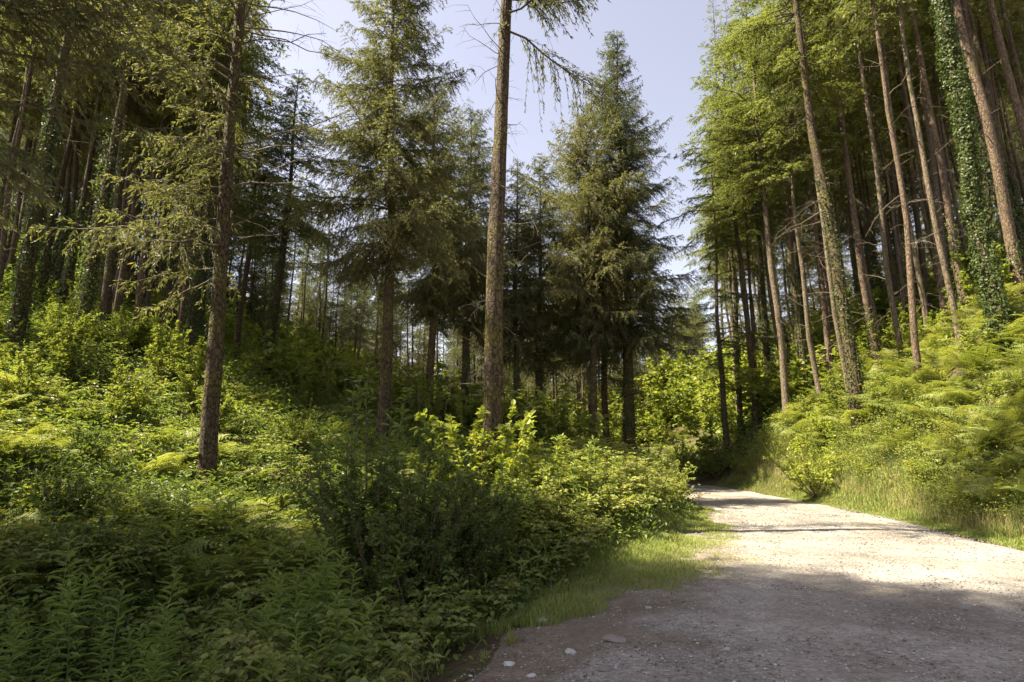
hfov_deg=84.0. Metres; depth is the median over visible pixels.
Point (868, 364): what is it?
bracken fern
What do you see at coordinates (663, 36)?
sky
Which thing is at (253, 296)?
spruce tree
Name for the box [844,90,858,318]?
fir tree
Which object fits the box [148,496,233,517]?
bracken fern
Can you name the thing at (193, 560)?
bracken fern
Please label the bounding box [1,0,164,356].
fir tree
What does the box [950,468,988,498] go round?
leafy bush
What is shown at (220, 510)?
bracken fern
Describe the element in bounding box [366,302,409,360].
spruce tree
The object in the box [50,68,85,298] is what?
fir tree
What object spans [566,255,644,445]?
spruce tree
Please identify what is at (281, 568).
bracken fern
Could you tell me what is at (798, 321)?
fir tree
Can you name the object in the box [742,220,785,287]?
spruce tree
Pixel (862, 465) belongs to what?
leafy bush
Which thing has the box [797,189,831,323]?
fir tree
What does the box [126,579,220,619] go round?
bracken fern
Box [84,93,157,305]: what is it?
fir tree
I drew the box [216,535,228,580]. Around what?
willowherb plant
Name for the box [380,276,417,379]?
spruce tree
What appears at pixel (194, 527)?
bracken fern
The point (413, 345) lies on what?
spruce tree
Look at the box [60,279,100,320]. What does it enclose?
hazel bush
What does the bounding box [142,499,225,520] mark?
bracken fern
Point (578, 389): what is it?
fir tree
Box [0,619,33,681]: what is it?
willowherb plant
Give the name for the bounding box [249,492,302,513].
bracken fern
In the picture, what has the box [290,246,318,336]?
spruce tree
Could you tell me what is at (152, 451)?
bracken fern
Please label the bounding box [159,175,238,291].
spruce tree
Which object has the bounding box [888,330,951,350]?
bracken fern
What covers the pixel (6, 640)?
willowherb plant
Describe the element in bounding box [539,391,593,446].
hazel bush
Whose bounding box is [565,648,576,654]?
stone
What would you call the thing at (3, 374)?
bracken fern
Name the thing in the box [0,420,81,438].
bracken fern
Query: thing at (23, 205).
fir tree
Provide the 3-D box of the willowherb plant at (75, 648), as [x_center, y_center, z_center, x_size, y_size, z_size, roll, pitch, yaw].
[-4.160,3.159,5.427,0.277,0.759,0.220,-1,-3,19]
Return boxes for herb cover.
[0,264,1023,681]
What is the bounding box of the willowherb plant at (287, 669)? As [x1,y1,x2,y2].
[276,654,296,681]
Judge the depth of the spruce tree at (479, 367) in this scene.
48.50 m
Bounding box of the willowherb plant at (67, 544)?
[40,529,82,665]
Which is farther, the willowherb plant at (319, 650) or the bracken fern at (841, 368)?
the bracken fern at (841, 368)
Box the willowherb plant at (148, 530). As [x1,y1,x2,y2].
[125,518,156,610]
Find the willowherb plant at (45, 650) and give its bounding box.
[35,640,60,680]
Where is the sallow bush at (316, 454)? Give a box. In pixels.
[305,365,434,582]
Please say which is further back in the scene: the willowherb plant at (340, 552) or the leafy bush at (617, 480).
the leafy bush at (617, 480)
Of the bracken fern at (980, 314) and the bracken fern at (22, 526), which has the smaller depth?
the bracken fern at (22, 526)
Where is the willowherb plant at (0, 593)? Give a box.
[0,576,9,619]
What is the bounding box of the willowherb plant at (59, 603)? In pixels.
[44,578,70,634]
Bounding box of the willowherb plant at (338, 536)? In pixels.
[315,523,348,601]
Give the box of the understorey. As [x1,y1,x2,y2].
[7,221,1010,458]
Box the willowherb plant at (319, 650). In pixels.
[300,625,329,681]
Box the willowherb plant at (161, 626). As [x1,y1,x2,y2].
[143,602,181,679]
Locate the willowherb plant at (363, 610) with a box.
[354,595,369,642]
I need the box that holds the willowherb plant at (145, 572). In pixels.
[135,546,155,605]
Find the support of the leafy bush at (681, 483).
on the ground at (454, 669)
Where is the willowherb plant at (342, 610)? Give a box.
[321,590,353,679]
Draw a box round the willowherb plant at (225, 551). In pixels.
[209,533,234,610]
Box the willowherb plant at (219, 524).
[210,503,225,555]
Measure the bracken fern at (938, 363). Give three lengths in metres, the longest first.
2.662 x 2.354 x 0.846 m
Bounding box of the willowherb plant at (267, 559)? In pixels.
[252,535,283,629]
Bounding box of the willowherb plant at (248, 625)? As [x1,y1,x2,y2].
[239,616,253,636]
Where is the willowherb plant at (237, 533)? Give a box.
[230,522,242,545]
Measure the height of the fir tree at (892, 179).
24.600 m
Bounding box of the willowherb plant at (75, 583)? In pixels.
[54,571,85,658]
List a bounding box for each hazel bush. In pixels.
[0,304,35,342]
[0,346,68,403]
[7,265,60,307]
[24,321,99,379]
[34,296,101,350]
[41,298,74,330]
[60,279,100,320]
[97,303,128,315]
[98,357,167,423]
[113,306,158,355]
[126,305,188,363]
[144,320,206,384]
[175,363,225,414]
[187,385,234,427]
[203,342,235,361]
[271,398,322,453]
[285,361,337,407]
[340,376,378,416]
[390,375,444,427]
[399,399,536,507]
[450,392,482,447]
[473,430,579,490]
[509,410,537,442]
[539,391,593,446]
[600,415,622,445]
[626,439,666,464]
[696,441,727,478]
[762,433,850,497]
[805,398,847,440]
[818,361,874,414]
[829,344,870,373]
[856,314,909,362]
[886,303,952,345]
[896,279,956,327]
[918,314,967,341]
[937,272,1010,335]
[949,241,1023,313]
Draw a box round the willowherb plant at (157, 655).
[143,643,171,681]
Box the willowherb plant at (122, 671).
[111,662,133,681]
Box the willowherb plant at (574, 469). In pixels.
[562,453,583,535]
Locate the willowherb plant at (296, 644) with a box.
[281,611,314,681]
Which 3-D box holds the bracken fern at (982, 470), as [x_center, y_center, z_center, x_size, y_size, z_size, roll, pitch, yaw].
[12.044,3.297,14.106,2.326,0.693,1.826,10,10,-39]
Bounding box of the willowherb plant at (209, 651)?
[203,638,217,677]
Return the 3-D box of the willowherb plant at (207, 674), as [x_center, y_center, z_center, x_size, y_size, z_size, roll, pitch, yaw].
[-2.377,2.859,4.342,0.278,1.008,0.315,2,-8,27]
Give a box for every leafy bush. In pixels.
[493,464,594,549]
[560,468,613,523]
[577,464,630,517]
[582,447,620,471]
[594,447,680,508]
[645,454,696,502]
[649,467,687,505]
[668,438,694,467]
[734,455,754,473]
[754,429,771,442]
[779,453,810,472]
[791,393,826,419]
[796,422,833,453]
[809,447,838,468]
[845,453,879,474]
[857,368,902,406]
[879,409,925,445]
[901,446,950,483]
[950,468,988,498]
[955,327,1010,361]
[978,378,1023,413]
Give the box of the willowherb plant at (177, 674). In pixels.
[168,660,189,681]
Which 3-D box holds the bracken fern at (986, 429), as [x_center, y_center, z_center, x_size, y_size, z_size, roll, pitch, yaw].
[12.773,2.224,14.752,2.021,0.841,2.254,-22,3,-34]
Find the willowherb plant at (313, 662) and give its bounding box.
[306,652,322,681]
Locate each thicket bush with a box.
[24,453,119,526]
[41,497,154,588]
[56,414,121,467]
[251,472,311,515]
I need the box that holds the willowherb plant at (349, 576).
[342,552,361,590]
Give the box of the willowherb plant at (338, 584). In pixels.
[316,548,352,646]
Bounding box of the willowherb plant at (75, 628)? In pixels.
[42,580,89,681]
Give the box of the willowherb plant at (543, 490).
[539,464,554,533]
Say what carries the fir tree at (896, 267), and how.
on the ground at (454, 669)
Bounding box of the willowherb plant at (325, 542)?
[307,532,343,644]
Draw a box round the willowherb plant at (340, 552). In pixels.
[329,534,352,595]
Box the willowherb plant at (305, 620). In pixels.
[291,592,312,650]
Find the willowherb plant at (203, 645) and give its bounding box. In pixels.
[192,635,211,679]
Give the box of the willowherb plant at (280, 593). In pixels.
[265,571,296,651]
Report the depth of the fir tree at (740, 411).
38.65 m
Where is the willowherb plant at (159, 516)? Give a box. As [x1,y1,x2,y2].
[143,495,170,581]
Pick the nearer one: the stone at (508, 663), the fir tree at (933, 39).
the stone at (508, 663)
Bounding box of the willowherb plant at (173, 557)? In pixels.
[156,531,190,619]
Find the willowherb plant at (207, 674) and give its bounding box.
[196,643,225,681]
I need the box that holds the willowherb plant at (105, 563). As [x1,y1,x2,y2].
[87,550,115,620]
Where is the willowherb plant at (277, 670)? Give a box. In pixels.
[258,654,291,681]
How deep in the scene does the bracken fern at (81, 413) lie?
14.02 m
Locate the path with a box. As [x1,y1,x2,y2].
[467,484,1023,681]
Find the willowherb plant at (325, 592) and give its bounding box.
[305,572,338,638]
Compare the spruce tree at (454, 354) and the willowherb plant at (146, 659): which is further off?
the spruce tree at (454, 354)
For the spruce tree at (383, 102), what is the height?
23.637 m
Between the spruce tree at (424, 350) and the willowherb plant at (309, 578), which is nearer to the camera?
the willowherb plant at (309, 578)
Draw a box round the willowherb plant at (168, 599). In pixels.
[137,566,189,681]
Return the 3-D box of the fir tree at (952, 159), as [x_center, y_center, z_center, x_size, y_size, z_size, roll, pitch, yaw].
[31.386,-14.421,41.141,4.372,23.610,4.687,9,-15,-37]
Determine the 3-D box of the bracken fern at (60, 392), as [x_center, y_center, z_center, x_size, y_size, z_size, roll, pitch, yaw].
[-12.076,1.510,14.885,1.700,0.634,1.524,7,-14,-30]
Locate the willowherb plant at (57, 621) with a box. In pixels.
[35,617,65,680]
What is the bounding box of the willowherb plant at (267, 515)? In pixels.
[256,484,281,578]
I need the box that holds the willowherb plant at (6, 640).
[0,621,22,678]
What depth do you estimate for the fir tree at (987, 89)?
23.14 m
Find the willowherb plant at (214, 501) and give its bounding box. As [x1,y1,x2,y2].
[192,487,224,554]
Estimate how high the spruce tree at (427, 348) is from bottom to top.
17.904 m
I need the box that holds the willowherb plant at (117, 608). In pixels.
[90,579,140,679]
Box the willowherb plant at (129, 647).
[117,626,140,681]
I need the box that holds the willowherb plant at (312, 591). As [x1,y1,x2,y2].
[300,562,324,649]
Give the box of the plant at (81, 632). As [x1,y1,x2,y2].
[25,584,130,680]
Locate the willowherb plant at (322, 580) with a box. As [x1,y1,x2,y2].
[310,563,335,648]
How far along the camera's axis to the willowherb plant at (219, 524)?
8.90 m
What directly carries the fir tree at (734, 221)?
on the ground at (454, 669)
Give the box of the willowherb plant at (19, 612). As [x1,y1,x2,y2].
[0,595,29,680]
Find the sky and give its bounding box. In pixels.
[3,0,998,383]
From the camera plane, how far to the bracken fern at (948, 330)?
21.39 m
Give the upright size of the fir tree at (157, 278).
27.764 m
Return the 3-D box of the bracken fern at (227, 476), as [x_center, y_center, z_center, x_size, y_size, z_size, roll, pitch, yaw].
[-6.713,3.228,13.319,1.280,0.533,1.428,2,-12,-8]
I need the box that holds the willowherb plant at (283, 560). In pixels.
[264,540,297,637]
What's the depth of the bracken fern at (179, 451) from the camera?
13.45 m
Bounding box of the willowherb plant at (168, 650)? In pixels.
[161,629,176,677]
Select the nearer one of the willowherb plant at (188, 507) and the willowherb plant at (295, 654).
the willowherb plant at (295, 654)
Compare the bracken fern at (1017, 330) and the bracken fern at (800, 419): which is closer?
the bracken fern at (1017, 330)
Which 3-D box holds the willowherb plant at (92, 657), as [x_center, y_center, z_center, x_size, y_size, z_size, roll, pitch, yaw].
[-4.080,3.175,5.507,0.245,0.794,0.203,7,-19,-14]
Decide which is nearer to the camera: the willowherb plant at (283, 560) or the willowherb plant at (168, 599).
the willowherb plant at (168, 599)
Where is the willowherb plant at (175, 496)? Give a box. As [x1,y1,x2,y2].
[169,493,187,543]
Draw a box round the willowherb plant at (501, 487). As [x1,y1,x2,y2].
[493,460,513,497]
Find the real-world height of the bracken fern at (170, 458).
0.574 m
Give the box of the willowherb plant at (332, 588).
[318,565,343,640]
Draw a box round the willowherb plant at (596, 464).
[587,435,605,504]
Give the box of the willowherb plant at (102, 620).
[86,602,114,681]
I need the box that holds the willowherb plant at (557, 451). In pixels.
[548,435,565,499]
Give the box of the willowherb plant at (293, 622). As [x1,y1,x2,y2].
[284,601,304,650]
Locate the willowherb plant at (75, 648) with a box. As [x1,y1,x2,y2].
[64,636,85,681]
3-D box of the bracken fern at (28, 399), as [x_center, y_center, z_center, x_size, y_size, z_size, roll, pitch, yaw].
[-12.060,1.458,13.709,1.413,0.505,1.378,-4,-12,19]
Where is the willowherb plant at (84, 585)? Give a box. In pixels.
[25,564,103,681]
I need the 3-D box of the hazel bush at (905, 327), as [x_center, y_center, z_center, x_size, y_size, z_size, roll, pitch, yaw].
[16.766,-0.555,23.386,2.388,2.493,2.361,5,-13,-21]
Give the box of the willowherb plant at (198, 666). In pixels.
[187,650,209,681]
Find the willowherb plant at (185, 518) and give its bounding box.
[176,490,195,555]
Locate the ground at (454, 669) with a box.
[0,291,1023,681]
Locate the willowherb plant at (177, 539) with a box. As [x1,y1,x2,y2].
[166,525,186,581]
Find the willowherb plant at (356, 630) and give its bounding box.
[327,588,387,681]
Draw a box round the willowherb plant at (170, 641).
[151,617,182,681]
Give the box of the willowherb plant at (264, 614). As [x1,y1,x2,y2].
[254,599,274,663]
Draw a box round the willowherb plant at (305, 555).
[286,532,315,629]
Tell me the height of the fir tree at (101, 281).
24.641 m
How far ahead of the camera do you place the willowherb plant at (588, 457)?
11.20 m
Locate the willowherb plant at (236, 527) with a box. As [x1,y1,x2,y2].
[221,497,247,567]
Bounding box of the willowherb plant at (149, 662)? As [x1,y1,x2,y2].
[139,644,162,681]
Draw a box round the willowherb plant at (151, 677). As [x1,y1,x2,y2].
[146,669,162,681]
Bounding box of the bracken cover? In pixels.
[0,281,1022,653]
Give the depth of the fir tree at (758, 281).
50.75 m
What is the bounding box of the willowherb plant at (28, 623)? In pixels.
[14,622,37,681]
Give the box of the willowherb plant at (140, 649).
[128,622,154,679]
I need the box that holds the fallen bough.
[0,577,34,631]
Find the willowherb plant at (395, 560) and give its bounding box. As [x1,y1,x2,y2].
[367,531,413,617]
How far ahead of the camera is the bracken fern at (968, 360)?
17.68 m
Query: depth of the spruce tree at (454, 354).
63.75 m
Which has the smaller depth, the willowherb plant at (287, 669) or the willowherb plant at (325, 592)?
the willowherb plant at (287, 669)
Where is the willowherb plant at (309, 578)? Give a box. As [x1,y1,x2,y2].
[290,569,322,661]
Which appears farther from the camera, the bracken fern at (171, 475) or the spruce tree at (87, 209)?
the spruce tree at (87, 209)
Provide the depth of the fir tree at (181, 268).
31.52 m
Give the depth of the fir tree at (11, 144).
28.12 m
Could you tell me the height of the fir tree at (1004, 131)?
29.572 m
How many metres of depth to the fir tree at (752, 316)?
35.54 m
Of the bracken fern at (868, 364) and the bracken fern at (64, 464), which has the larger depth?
the bracken fern at (868, 364)
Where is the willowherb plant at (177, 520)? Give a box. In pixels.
[164,505,187,570]
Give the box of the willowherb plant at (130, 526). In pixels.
[116,510,143,613]
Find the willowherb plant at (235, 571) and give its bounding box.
[226,553,243,594]
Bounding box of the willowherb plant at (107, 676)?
[100,669,119,681]
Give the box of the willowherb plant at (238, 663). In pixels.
[231,643,248,681]
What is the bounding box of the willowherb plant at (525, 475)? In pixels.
[517,455,537,517]
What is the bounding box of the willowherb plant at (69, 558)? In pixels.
[53,552,82,613]
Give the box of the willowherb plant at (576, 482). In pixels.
[569,475,590,553]
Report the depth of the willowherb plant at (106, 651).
4.97 m
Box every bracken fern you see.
[0,372,69,388]
[0,376,35,392]
[0,385,54,401]
[0,394,36,410]
[0,410,27,422]
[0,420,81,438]
[0,434,56,460]
[0,436,23,462]
[0,507,67,536]
[0,515,97,553]
[0,545,53,579]
[0,588,83,622]
[1,393,61,409]
[1,432,61,457]
[1,436,88,460]
[1,551,145,595]
[3,396,56,408]
[3,521,74,547]
[5,401,56,414]
[9,417,99,437]
[14,528,176,558]
[15,384,88,402]
[22,504,156,528]
[23,404,77,420]
[33,442,127,459]
[37,504,151,526]
[42,455,110,468]
[45,408,106,420]
[68,447,136,470]
[92,517,228,553]
[94,496,170,514]
[102,534,221,583]
[102,558,236,602]
[107,452,136,465]
[118,443,196,465]
[118,544,240,590]
[121,454,188,478]
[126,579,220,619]
[129,441,198,462]
[133,427,229,448]
[137,494,211,507]
[140,468,228,486]
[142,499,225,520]
[148,470,220,487]
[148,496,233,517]
[157,463,221,479]
[161,547,223,568]
[163,571,237,601]
[168,556,240,586]
[175,550,243,570]
[175,563,273,581]
[176,549,284,603]
[177,601,259,628]
[189,500,254,526]
[191,515,288,551]
[191,569,286,608]
[193,441,252,462]
[195,467,254,485]
[198,497,271,514]
[203,511,274,533]
[205,532,311,570]
[215,543,330,571]
[217,461,281,476]
[221,501,290,523]
[223,467,291,485]
[231,520,330,556]
[239,508,311,522]
[239,545,323,574]
[241,528,313,550]
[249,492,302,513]
[252,553,313,579]
[260,549,330,571]
[265,516,321,533]
[288,543,320,557]
[323,473,368,490]
[357,471,429,496]
[362,469,418,478]
[770,398,812,422]
[770,421,815,440]
[785,395,843,432]
[787,411,808,421]
[787,417,824,429]
[795,388,820,401]
[797,398,818,409]
[799,386,832,407]
[801,406,834,423]
[804,432,840,440]
[812,391,837,405]
[817,408,874,428]
[827,352,869,377]
[828,362,876,378]
[830,394,866,409]
[836,376,913,413]
[840,391,893,419]
[841,364,890,391]
[844,396,889,415]
[847,418,896,441]
[857,424,917,450]
[859,382,911,406]
[860,356,890,371]
[861,359,912,379]
[862,336,896,355]
[862,348,891,370]
[862,370,884,379]
[867,345,922,368]
[868,397,927,419]
[870,363,945,402]
[874,339,928,364]
[875,364,940,377]
[880,363,951,384]
[885,356,948,378]
[887,355,924,366]
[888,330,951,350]
[897,401,951,419]
[906,333,952,348]
[908,347,965,372]
[910,380,943,402]
[912,367,1022,406]
[915,407,993,459]
[918,324,943,344]
[918,435,1002,466]
[921,389,984,406]
[922,343,1015,375]
[924,454,1005,477]
[925,373,968,391]
[927,400,988,423]
[929,322,972,338]
[934,411,1009,455]
[935,376,985,392]
[937,294,1019,334]
[942,428,1008,464]
[942,470,995,499]
[946,432,1017,455]
[949,352,992,372]
[950,472,1007,510]
[951,405,1001,425]
[954,366,1016,395]
[954,443,987,463]
[954,472,1022,506]
[955,312,1023,329]
[956,430,1023,474]
[959,300,1023,315]
[959,411,1023,447]
[959,458,1012,480]
[961,398,1022,442]
[962,301,1019,322]
[962,388,1023,429]
[963,420,1020,449]
[964,399,1022,421]
[967,401,1023,443]
[968,323,1010,329]
[969,300,1023,316]
[972,317,1023,343]
[976,339,1023,365]
[977,323,1023,349]
[978,300,1023,318]
[980,304,1023,322]
[982,370,1023,389]
[982,462,1016,475]
[983,362,1023,385]
[985,356,1020,369]
[986,460,1023,489]
[987,455,1016,467]
[988,468,1023,494]
[990,377,1023,395]
[990,468,1023,491]
[991,396,1023,420]
[991,448,1023,480]
[992,365,1023,392]
[994,449,1023,461]
[998,413,1023,421]
[999,422,1023,447]
[999,441,1023,463]
[1003,322,1023,343]
[1004,279,1023,302]
[1012,293,1023,309]
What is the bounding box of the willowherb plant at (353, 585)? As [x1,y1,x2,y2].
[334,562,364,660]
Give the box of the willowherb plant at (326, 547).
[317,518,351,617]
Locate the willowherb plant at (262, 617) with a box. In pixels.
[249,605,273,673]
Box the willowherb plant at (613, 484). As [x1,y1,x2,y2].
[604,456,620,524]
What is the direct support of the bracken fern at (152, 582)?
on the ground at (454, 669)
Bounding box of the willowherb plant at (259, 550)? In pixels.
[251,532,266,597]
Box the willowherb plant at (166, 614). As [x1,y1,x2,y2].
[139,606,174,678]
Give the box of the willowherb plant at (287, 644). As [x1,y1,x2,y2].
[281,635,291,655]
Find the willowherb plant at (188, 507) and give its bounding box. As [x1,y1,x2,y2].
[175,494,199,584]
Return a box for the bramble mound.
[278,432,687,578]
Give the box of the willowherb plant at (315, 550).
[305,534,337,633]
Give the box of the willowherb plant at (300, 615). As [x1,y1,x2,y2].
[280,574,310,657]
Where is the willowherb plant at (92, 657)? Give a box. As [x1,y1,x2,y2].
[78,624,113,681]
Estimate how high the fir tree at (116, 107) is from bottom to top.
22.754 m
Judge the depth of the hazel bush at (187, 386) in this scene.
17.79 m
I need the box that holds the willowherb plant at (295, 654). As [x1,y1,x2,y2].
[282,638,309,678]
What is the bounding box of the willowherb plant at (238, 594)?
[205,586,249,674]
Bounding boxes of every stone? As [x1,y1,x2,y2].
[503,661,514,665]
[526,673,535,676]
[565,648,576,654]
[598,665,611,671]
[603,634,625,642]
[869,659,879,662]
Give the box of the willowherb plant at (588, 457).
[579,441,597,519]
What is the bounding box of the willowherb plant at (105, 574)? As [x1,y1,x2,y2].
[77,558,120,665]
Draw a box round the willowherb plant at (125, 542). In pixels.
[109,531,134,616]
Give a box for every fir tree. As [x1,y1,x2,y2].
[0,0,94,297]
[0,9,49,235]
[0,40,32,150]
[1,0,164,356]
[2,25,66,193]
[4,40,37,272]
[6,41,66,274]
[6,77,87,261]
[9,93,63,264]
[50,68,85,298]
[53,75,138,294]
[57,0,220,346]
[64,104,98,277]
[66,115,131,292]
[67,96,158,279]
[70,21,182,306]
[83,82,159,306]
[83,84,184,309]
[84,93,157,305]
[89,126,152,291]
[93,1,242,325]
[93,151,149,190]
[103,86,151,279]
[104,0,205,315]
[127,171,140,275]
[128,146,158,280]
[140,168,172,288]
[141,0,250,329]
[142,0,290,359]
[143,1,202,318]
[150,1,247,335]
[152,171,168,296]
[154,263,159,291]
[155,0,265,342]
[157,18,220,323]
[157,161,203,308]
[161,205,170,289]
[184,4,252,330]
[196,24,262,335]
[203,113,296,359]
[204,0,297,359]
[234,122,266,329]
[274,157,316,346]
[286,181,327,346]
[350,210,378,359]
[358,274,393,374]
[393,271,422,376]
[421,316,446,395]
[422,266,448,375]
[518,212,543,401]
[566,373,580,406]
[574,364,598,415]
[581,226,599,408]
[656,47,805,443]
[660,280,677,370]
[669,278,692,357]
[673,292,692,356]
[675,0,851,414]
[675,98,779,420]
[679,285,698,355]
[681,279,706,367]
[687,0,745,436]
[687,109,775,463]
[692,275,709,352]
[704,61,799,413]
[705,0,772,426]
[705,0,870,439]
[707,83,773,380]
[709,51,797,397]
[722,255,756,365]
[724,0,862,388]
[730,137,763,361]
[733,0,852,406]
[734,237,778,354]
[740,123,796,366]
[741,76,776,363]
[746,1,859,384]
[747,0,860,394]
[751,288,759,365]
[753,0,900,369]
[759,54,819,366]
[760,87,809,357]
[762,211,802,348]
[767,51,816,364]
[769,0,879,363]
[770,44,853,359]
[773,128,795,334]
[780,0,884,344]
[790,11,852,332]
[790,27,864,322]
[793,18,849,326]
[794,37,861,319]
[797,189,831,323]
[803,1,880,326]
[803,3,865,337]
[806,0,936,375]
[813,15,941,320]
[813,108,873,270]
[820,0,960,325]
[822,103,866,304]
[823,0,956,400]
[827,106,887,277]
[831,0,968,346]
[831,3,983,313]
[832,86,897,313]
[833,2,958,341]
[834,7,921,332]
[837,3,885,324]
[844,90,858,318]
[848,51,922,282]
[857,0,971,314]
[860,31,898,283]
[863,83,927,275]
[872,50,952,281]
[875,107,932,284]
[877,83,916,287]
[878,9,931,286]
[883,0,987,315]
[883,30,956,291]
[895,56,953,270]
[896,0,973,300]
[897,0,968,281]
[899,0,991,256]
[906,84,931,241]
[907,93,959,234]
[910,0,1023,264]
[916,46,976,230]
[917,29,1002,253]
[923,0,1023,298]
[925,2,1011,227]
[934,85,1009,244]
[948,0,1023,244]
[950,140,962,252]
[959,54,1023,106]
[960,0,1001,256]
[960,38,1023,206]
[966,0,1019,284]
[970,0,1023,148]
[970,80,1017,239]
[971,0,1023,160]
[974,0,1023,179]
[974,1,1023,235]
[974,87,1022,207]
[988,156,1002,246]
[989,2,1023,191]
[989,4,1023,164]
[990,2,1023,199]
[990,4,1023,243]
[994,10,1023,103]
[997,53,1022,215]
[999,0,1023,105]
[1003,106,1021,203]
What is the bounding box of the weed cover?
[730,380,1023,533]
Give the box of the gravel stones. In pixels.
[454,505,1023,681]
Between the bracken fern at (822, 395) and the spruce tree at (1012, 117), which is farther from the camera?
the spruce tree at (1012, 117)
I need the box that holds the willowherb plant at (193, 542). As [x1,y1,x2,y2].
[183,527,208,615]
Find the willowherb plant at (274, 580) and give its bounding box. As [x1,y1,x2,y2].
[264,566,292,660]
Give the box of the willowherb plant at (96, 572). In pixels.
[83,548,103,616]
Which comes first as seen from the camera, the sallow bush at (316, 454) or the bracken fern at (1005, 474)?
the sallow bush at (316, 454)
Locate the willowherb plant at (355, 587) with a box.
[348,577,362,616]
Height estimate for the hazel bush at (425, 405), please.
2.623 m
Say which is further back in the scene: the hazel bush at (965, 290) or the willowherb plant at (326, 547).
the hazel bush at (965, 290)
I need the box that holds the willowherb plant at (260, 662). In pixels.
[246,637,277,681]
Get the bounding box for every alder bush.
[288,426,521,608]
[355,443,523,598]
[424,480,542,583]
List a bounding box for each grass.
[2,307,1023,681]
[337,419,1023,681]
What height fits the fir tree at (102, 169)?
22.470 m
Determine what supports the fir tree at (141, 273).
on the ground at (454, 669)
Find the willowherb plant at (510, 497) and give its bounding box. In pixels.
[503,482,517,565]
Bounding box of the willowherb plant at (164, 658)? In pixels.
[150,637,176,679]
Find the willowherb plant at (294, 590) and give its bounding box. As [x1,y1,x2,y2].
[286,568,306,640]
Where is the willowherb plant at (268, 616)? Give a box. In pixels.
[252,598,281,670]
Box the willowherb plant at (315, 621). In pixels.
[309,618,325,650]
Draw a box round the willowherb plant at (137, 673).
[130,670,141,681]
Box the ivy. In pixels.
[928,0,1017,356]
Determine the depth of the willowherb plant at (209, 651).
5.13 m
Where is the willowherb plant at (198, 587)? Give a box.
[190,564,205,614]
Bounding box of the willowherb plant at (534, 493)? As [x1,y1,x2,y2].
[514,491,538,571]
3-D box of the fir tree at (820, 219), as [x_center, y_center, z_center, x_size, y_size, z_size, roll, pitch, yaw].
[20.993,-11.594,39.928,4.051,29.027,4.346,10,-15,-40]
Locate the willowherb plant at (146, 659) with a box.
[133,641,168,681]
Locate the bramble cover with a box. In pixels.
[0,270,1023,681]
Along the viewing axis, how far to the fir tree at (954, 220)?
55.61 m
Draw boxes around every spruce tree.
[0,0,27,138]
[0,0,99,73]
[0,0,201,250]
[0,8,52,119]
[0,16,69,157]
[0,91,19,116]
[0,98,38,164]
[0,118,39,202]
[2,136,40,236]
[9,140,48,238]
[13,0,133,310]
[20,0,214,329]
[22,0,358,491]
[25,26,115,250]
[25,45,105,279]
[31,136,86,262]
[32,76,111,285]
[33,90,107,270]
[33,127,80,186]
[38,131,96,236]
[52,23,142,312]
[58,164,95,250]
[58,192,88,264]
[61,103,116,205]
[63,143,101,262]
[70,162,99,263]
[73,153,145,195]
[127,140,186,304]
[127,154,161,268]
[132,181,174,285]
[133,189,153,279]
[146,110,213,305]
[155,156,216,319]
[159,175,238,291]
[172,207,211,267]
[189,45,272,335]
[190,234,239,306]
[198,151,261,318]
[203,222,255,303]
[208,172,257,308]
[209,68,343,381]
[227,130,274,304]
[227,172,270,322]
[228,226,273,331]
[229,225,282,337]
[247,203,296,346]
[250,257,292,345]
[251,207,300,321]
[255,231,299,334]
[263,0,487,444]
[266,245,297,325]
[279,239,317,333]
[287,250,315,318]
[290,246,317,334]
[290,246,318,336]
[291,215,342,351]
[302,176,349,348]
[304,257,331,335]
[306,261,331,342]
[315,251,353,355]
[324,274,339,345]
[326,266,354,360]
[327,234,372,362]
[332,239,381,358]
[333,254,381,360]
[337,242,377,360]
[358,284,380,361]
[362,280,397,375]
[364,210,408,309]
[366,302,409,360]
[367,282,409,360]
[370,271,405,345]
[373,75,519,413]
[379,291,413,375]
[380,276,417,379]
[392,272,435,378]
[394,98,537,415]
[401,271,444,378]
[404,325,426,371]
[406,324,434,371]
[416,322,439,371]
[435,315,452,378]
[435,330,472,392]
[440,0,631,474]
[442,307,483,392]
[442,330,473,384]
[448,277,484,411]
[450,248,482,390]
[458,279,503,394]
[472,349,483,393]
[473,153,605,420]
[473,288,522,399]
[474,157,559,407]
[502,337,523,403]
[504,349,522,402]
[510,369,551,398]
[516,98,664,445]
[520,340,565,397]
[522,270,556,401]
[526,29,718,452]
[544,331,579,405]
[544,353,584,409]
[548,277,570,413]
[551,302,573,412]
[557,308,599,408]
[561,306,587,406]
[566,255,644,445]
[583,350,615,400]
[597,357,620,393]
[607,345,659,399]
[622,325,655,399]
[638,330,658,370]
[644,299,670,364]
[664,298,691,360]
[684,310,707,363]
[689,310,712,359]
[690,147,764,371]
[690,275,756,363]
[691,192,739,366]
[692,173,757,322]
[738,247,789,356]
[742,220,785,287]
[749,227,791,350]
[754,276,787,327]
[755,189,825,329]
[766,211,825,335]
[773,206,822,338]
[777,192,848,313]
[781,162,857,335]
[803,240,831,319]
[807,253,849,314]
[812,246,853,314]
[816,254,853,319]
[825,151,900,288]
[837,107,884,279]
[841,198,880,292]
[841,240,884,300]
[848,195,894,286]
[853,125,930,274]
[855,93,923,264]
[875,216,933,273]
[877,184,925,248]
[898,115,960,275]
[905,85,958,250]
[910,187,964,275]
[924,170,967,251]
[948,153,970,250]
[949,128,990,174]
[952,148,967,244]
[957,184,1023,239]
[974,70,1023,203]
[988,104,1023,176]
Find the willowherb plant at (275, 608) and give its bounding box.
[265,591,279,630]
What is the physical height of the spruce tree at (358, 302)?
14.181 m
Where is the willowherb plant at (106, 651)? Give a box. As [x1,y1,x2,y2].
[81,627,118,681]
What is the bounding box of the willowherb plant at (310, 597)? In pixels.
[302,578,319,630]

